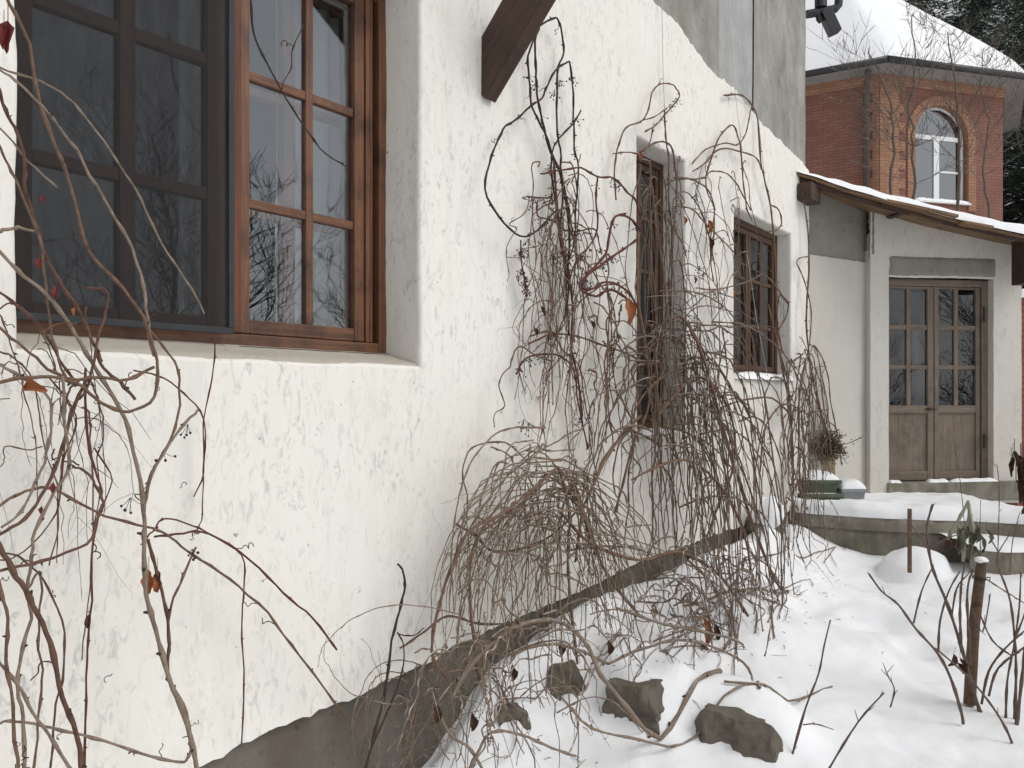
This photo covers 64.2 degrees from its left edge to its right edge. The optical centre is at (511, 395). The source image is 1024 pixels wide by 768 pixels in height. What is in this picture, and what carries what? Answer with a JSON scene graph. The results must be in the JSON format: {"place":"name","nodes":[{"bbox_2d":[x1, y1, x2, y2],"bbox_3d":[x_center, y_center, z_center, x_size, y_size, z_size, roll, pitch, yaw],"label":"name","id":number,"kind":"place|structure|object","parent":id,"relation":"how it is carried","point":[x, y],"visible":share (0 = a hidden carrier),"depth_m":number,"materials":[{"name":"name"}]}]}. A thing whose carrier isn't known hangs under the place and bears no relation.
{"place":"outdoors","nodes":[
{"label":"outdoors","id":0,"kind":"place"},
{"bbox_2d":[422,524,1023,767],"bbox_3d":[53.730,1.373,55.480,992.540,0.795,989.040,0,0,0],"label":"snow ground","id":1,"kind":"structure","parent":0,"point":[917,724],"depth_m":4.11,"materials":[{"name":"white snow"}]},
{"bbox_2d":[323,563,484,767],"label":"dark shoot","id":2,"kind":"object","parent":1,"relation":"on","point":[375,728],"visible":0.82,"depth_m":2.97,"materials":[{"name":"brown plant"}]},
{"bbox_2d":[0,0,842,767],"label":"house","id":3,"kind":"structure","parent":1,"relation":"on","point":[332,472],"depth_m":3.15,"materials":[{"name":"paint"}]},
{"bbox_2d":[0,0,345,767],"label":"climbing vine","id":4,"kind":"object","parent":3,"relation":"attached to","point":[30,384],"visible":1,"depth_m":1.98,"materials":[{"name":"brown plant"}]},
{"bbox_2d":[14,0,416,365],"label":"window","id":5,"kind":"structure","parent":3,"relation":"in","point":[164,83],"depth_m":2.67,"materials":[{"name":"brown wood"}]},
{"bbox_2d":[250,0,345,166],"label":"vine","id":6,"kind":"object","parent":3,"relation":"hanging from","point":[265,60],"depth_m":2.77,"materials":[{"name":"brown plant"}]},
{"bbox_2d":[275,0,340,326],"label":"curtain","id":7,"kind":"object","parent":3,"relation":"hanging from","point":[327,137],"visible":0.33,"depth_m":3.55,"materials":[{"name":"grey fabric"}]},
{"bbox_2d":[484,17,681,520],"bbox_3d":[0.445,-0.667,4.317,0.517,2.615,1.978,0,0,34],"label":"climbing vine","id":8,"kind":"object","parent":3,"relation":"attached to","point":[630,306],"visible":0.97,"depth_m":4.04,"materials":[{"name":"brown plant"}]},
{"bbox_2d":[636,155,676,435],"bbox_3d":[0.847,-0.649,5.122,0.281,1.771,0.673,0,0,37],"label":"window","id":9,"kind":"structure","parent":3,"relation":"in","point":[656,168],"depth_m":5.36,"materials":[{"name":"brown wood"}]},
{"bbox_2d":[661,0,664,108],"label":"string","id":10,"kind":"object","parent":3,"relation":"attached to","point":[662,57],"visible":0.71,"depth_m":5.01,"materials":[{"name":"grey fabric"}]},
{"bbox_2d":[728,0,742,150],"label":"string","id":11,"kind":"object","parent":3,"relation":"hanging from","point":[733,77],"visible":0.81,"depth_m":5.92,"materials":[{"name":"grey fabric"}]},
{"bbox_2d":[734,234,740,364],"bbox_3d":[1.675,-0.750,6.745,0.050,1.300,1.291,0,0,37],"label":"window frame","id":12,"kind":"object","parent":3,"relation":"hanging from","point":[736,315],"visible":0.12,"depth_m":7.14,"materials":[{"name":"brown wood"}]},
{"bbox_2d":[747,254,767,375],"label":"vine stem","id":13,"kind":"object","parent":3,"relation":"attached to","point":[755,312],"visible":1,"depth_m":6.26,"materials":[{"name":"brown plant"}]},
{"bbox_2d":[754,48,763,169],"bbox_3d":[1.918,-2.212,6.330,0.004,0.905,0.211,0,0,37],"label":"string","id":14,"kind":"object","parent":3,"relation":"attached to","point":[757,106],"visible":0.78,"depth_m":6.29,"materials":[{"name":"grey fabric"}]},
{"bbox_2d":[733,217,794,380],"bbox_3d":[1.960,-0.759,6.562,0.266,1.262,1.341,0,0,37],"label":"window","id":15,"kind":"structure","parent":3,"relation":"in","point":[766,238],"depth_m":6.81,"materials":[{"name":"brown wood"}]},
{"bbox_2d":[497,702,529,729],"bbox_3d":[-0.004,1.489,3.576,0.164,0.290,0.118,0,0,-21],"label":"stone","id":16,"kind":"object","parent":1,"relation":"on","point":[513,712],"visible":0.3,"depth_m":3.54,"materials":[{"name":"grey stone"}]},
{"bbox_2d":[547,659,585,700],"bbox_3d":[0.233,1.427,3.839,0.238,0.345,0.198,0,0,0],"label":"stone","id":17,"kind":"object","parent":1,"relation":"on","point":[577,680],"visible":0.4,"depth_m":3.77,"materials":[{"name":"grey stone"}]},
{"bbox_2d":[399,415,748,708],"bbox_3d":[0.699,0.750,4.191,0.621,1.296,3.357,0,0,38],"label":"climbing vine","id":18,"kind":"object","parent":1,"relation":"on","point":[556,530],"visible":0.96,"depth_m":3.52,"materials":[{"name":"brown plant"}]},
{"bbox_2d":[317,536,836,767],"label":"fallen vine","id":19,"kind":"object","parent":1,"relation":"on","point":[513,674],"visible":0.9,"depth_m":3.38,"materials":[{"name":"brown plant"}]},
{"bbox_2d":[602,677,664,734],"bbox_3d":[0.569,1.490,3.741,0.300,0.406,0.267,0,0,25],"label":"stone","id":20,"kind":"object","parent":1,"relation":"on","point":[645,704],"visible":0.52,"depth_m":3.65,"materials":[{"name":"grey stone"}]},
{"bbox_2d":[430,525,926,766],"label":"plant litter","id":21,"kind":"object","parent":1,"relation":"on","point":[684,662],"visible":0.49,"depth_m":4.16,"materials":[{"name":"brown plant"}]},
{"bbox_2d":[560,78,824,661],"bbox_3d":[1.341,-0.419,5.183,0.907,3.621,4.132,0,0,27],"label":"climbing vine","id":22,"kind":"object","parent":1,"relation":"on","point":[725,492],"visible":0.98,"depth_m":4.88,"materials":[{"name":"brown plant"}]},
{"bbox_2d":[694,703,782,762],"bbox_3d":[1.000,1.561,3.622,0.398,0.379,0.264,0,0,21],"label":"stone","id":23,"kind":"object","parent":1,"relation":"on","point":[742,732],"visible":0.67,"depth_m":3.53,"materials":[{"name":"grey stone"}]},
{"bbox_2d":[738,515,783,539],"bbox_3d":[1.941,1.064,6.371,0.210,0.391,0.643,0,0,35],"label":"stone","id":24,"kind":"object","parent":1,"relation":"on","point":[747,527],"visible":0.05,"depth_m":6.13,"materials":[{"name":"grey stone"}]},
{"bbox_2d":[749,496,783,528],"bbox_3d":[1.879,0.853,6.016,0.267,0.245,0.240,0,0,0],"label":"snow cap","id":25,"kind":"object","parent":24,"relation":"on","point":[765,502],"visible":0.61,"depth_m":5.94,"materials":[{"name":"white snow"}]},
{"bbox_2d":[753,192,845,585],"bbox_3d":[2.481,-0.191,6.731,0.571,3.169,3.183,0,0,27],"label":"corner vine","id":26,"kind":"object","parent":1,"relation":"on","point":[813,380],"visible":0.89,"depth_m":6.78,"materials":[{"name":"brown plant"}]},
{"bbox_2d":[792,620,833,753],"bbox_3d":[1.266,1.280,3.469,0.190,0.668,0.031,0,0,21],"label":"twig","id":27,"kind":"object","parent":1,"relation":"on","point":[801,720],"visible":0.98,"depth_m":3.47,"materials":[{"name":"brown plant"}]},
{"bbox_2d":[828,690,884,767],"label":"twig","id":28,"kind":"object","parent":1,"relation":"on","point":[852,730],"visible":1,"depth_m":3.33,"materials":[{"name":"brown plant"}]},
{"bbox_2d":[806,9,963,194],"bbox_3d":[6.004,-2.392,13.837,2.387,7.584,1.994,0,0,10],"label":"bare tree","id":29,"kind":"object","parent":1,"relation":"on","point":[891,112],"visible":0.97,"depth_m":13.49,"materials":[{"name":"brown plant"}]},
{"bbox_2d":[881,664,897,707],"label":"twig","id":30,"kind":"object","parent":1,"relation":"on","point":[894,692],"visible":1,"depth_m":3.93,"materials":[{"name":"brown plant"}]},
{"bbox_2d":[789,492,1023,562],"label":"entrance platform","id":31,"kind":"structure","parent":1,"relation":"on","point":[874,523],"depth_m":6.69,"materials":[{"name":"concrete"}]},
{"bbox_2d":[798,492,843,499],"bbox_3d":[2.697,0.917,7.280,0.383,0.136,0.388,0,0,0],"label":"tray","id":32,"kind":"object","parent":31,"relation":"on","point":[834,496],"visible":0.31,"depth_m":7.10,"materials":[{"name":"green plastic"}]},
{"bbox_2d":[801,470,841,492],"bbox_3d":[2.724,0.795,7.330,0.352,0.271,0.328,0,0,0],"label":"planter","id":33,"kind":"object","parent":31,"relation":"on","point":[831,480],"visible":0.5,"depth_m":7.19,"materials":[{"name":"green plastic"}]},
{"bbox_2d":[807,426,862,474],"bbox_3d":[2.914,0.599,7.511,0.539,0.661,0.487,0,0,0],"label":"plant","id":34,"kind":"object","parent":33,"relation":"in","point":[837,447],"visible":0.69,"depth_m":7.38,"materials":[{"name":"brown plant"}]},
{"bbox_2d":[836,479,867,498],"bbox_3d":[3.030,0.864,7.340,0.240,0.242,0.268,0,0,0],"label":"tub","id":35,"kind":"object","parent":31,"relation":"on","point":[852,489],"visible":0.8,"depth_m":7.23,"materials":[{"name":"grey plastic"}]},
{"bbox_2d":[797,171,1023,502],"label":"entrance porch","id":36,"kind":"object","parent":31,"relation":"on","point":[952,281],"visible":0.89,"depth_m":7.92,"materials":[{"name":"paint"}]},
{"bbox_2d":[889,286,936,479],"bbox_3d":[3.888,-0.124,7.956,0.518,1.894,0.098,0,0,-9],"label":"door","id":37,"kind":"structure","parent":36,"relation":"in","point":[910,426],"depth_m":7.98,"materials":[{"name":"brown wood"}]},
{"bbox_2d":[912,324,924,404],"bbox_3d":[4.258,-0.325,8.486,0.200,0.850,0.039,0,0,-9],"label":"door curtain","id":38,"kind":"object","parent":36,"relation":"hanging from","point":[918,375],"depth_m":8.48,"materials":[{"name":"grey fabric"}]},
{"bbox_2d":[933,287,984,479],"bbox_3d":[4.404,-0.124,8.062,0.540,1.894,0.073,0,0,-6],"label":"door","id":39,"kind":"structure","parent":36,"relation":"in","point":[960,423],"depth_m":8.05,"materials":[{"name":"brown wood"}]},
{"bbox_2d":[907,509,911,572],"bbox_3d":[2.802,1.020,5.750,0.024,0.450,0.020,0,0,0],"label":"stake","id":40,"kind":"object","parent":1,"relation":"on","point":[909,542],"visible":1,"depth_m":5.74,"materials":[{"name":"brown wood"}]},
{"bbox_2d":[823,0,1000,199],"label":"bare tree","id":41,"kind":"object","parent":1,"relation":"on","point":[912,142],"visible":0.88,"depth_m":14.01,"materials":[{"name":"brown plant"}]},
{"bbox_2d":[805,0,1023,236],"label":"brick house","id":42,"kind":"structure","parent":1,"relation":"on","point":[886,17],"depth_m":20.58,"materials":[{"name":"red brick"}]},
{"bbox_2d":[915,107,971,205],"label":"window","id":43,"kind":"structure","parent":42,"relation":"in","point":[933,189],"depth_m":21.29,"materials":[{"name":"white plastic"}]},
{"bbox_2d":[903,0,954,23],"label":"spruce tree","id":44,"kind":"object","parent":1,"relation":"on","point":[928,3],"depth_m":29.57,"materials":[{"name":"green plant"}]},
{"bbox_2d":[867,504,1023,743],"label":"bare shrub","id":45,"kind":"object","parent":1,"relation":"on","point":[963,667],"visible":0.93,"depth_m":3.96,"materials":[{"name":"brown plant"}]},
{"bbox_2d":[873,0,1023,210],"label":"bare tree","id":46,"kind":"object","parent":1,"relation":"on","point":[959,136],"visible":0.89,"depth_m":14.47,"materials":[{"name":"brown plant"}]},
{"bbox_2d":[942,500,993,561],"bbox_3d":[2.875,0.868,5.219,0.339,0.411,0.248,0,0,0],"label":"leafy plant","id":47,"kind":"object","parent":1,"relation":"on","point":[974,535],"visible":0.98,"depth_m":5.19,"materials":[{"name":"green plant"}]},
{"bbox_2d":[963,557,990,705],"bbox_3d":[2.335,1.178,4.101,0.130,0.742,0.066,0,0,0],"label":"stake","id":48,"kind":"object","parent":1,"relation":"on","point":[977,597],"visible":0.89,"depth_m":4.08,"materials":[{"name":"brown wood"}]},
{"bbox_2d":[934,0,1023,288],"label":"spruce tree","id":49,"kind":"object","parent":1,"relation":"on","point":[980,23],"visible":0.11,"depth_m":28.36,"materials":[{"name":"green plant"}]},
{"bbox_2d":[940,533,1023,574],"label":"step","id":50,"kind":"object","parent":1,"relation":"on","point":[1004,553],"visible":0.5,"depth_m":6.04,"materials":[{"name":"concrete"}]},
{"bbox_2d":[944,15,1023,217],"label":"bare tree","id":51,"kind":"object","parent":1,"relation":"on","point":[983,164],"visible":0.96,"depth_m":14.99,"materials":[{"name":"brown plant"}]},
{"bbox_2d":[953,439,1019,571],"bbox_3d":[3.243,0.732,5.585,0.398,0.910,0.131,0,0,31],"label":"bare shrub","id":52,"kind":"object","parent":1,"relation":"on","point":[998,520],"visible":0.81,"depth_m":5.58,"materials":[{"name":"brown plant"}]},
{"bbox_2d":[977,568,1023,725],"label":"bare shrub","id":53,"kind":"object","parent":1,"relation":"on","point":[1016,704],"visible":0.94,"depth_m":3.98,"materials":[{"name":"brown plant"}]},
{"bbox_2d":[987,0,1023,221],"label":"spruce tree","id":54,"kind":"object","parent":1,"relation":"on","point":[1020,10],"visible":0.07,"depth_m":30.22,"materials":[{"name":"green plant"}]},
{"bbox_2d":[1004,164,1023,288],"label":"spruce tree","id":55,"kind":"object","parent":1,"relation":"on","point":[1017,214],"visible":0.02,"depth_m":26.79,"materials":[{"name":"green plant"}]},
{"bbox_2d":[1006,289,1023,505],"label":"garden wall","id":56,"kind":"structure","parent":1,"relation":"on","point":[1022,354],"depth_m":9.61,"materials":[{"name":"paint"}]},
{"bbox_2d":[1008,439,1023,514],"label":"withered plant","id":57,"kind":"object","parent":1,"relation":"on","point":[1019,459],"visible":1,"depth_m":4.53,"materials":[{"name":"brown plant"}]},
{"bbox_2d":[924,0,1022,166],"label":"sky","id":58,"kind":"structure","parent":0,"point":[949,11],"materials":[{"name":"white"}]}
]}

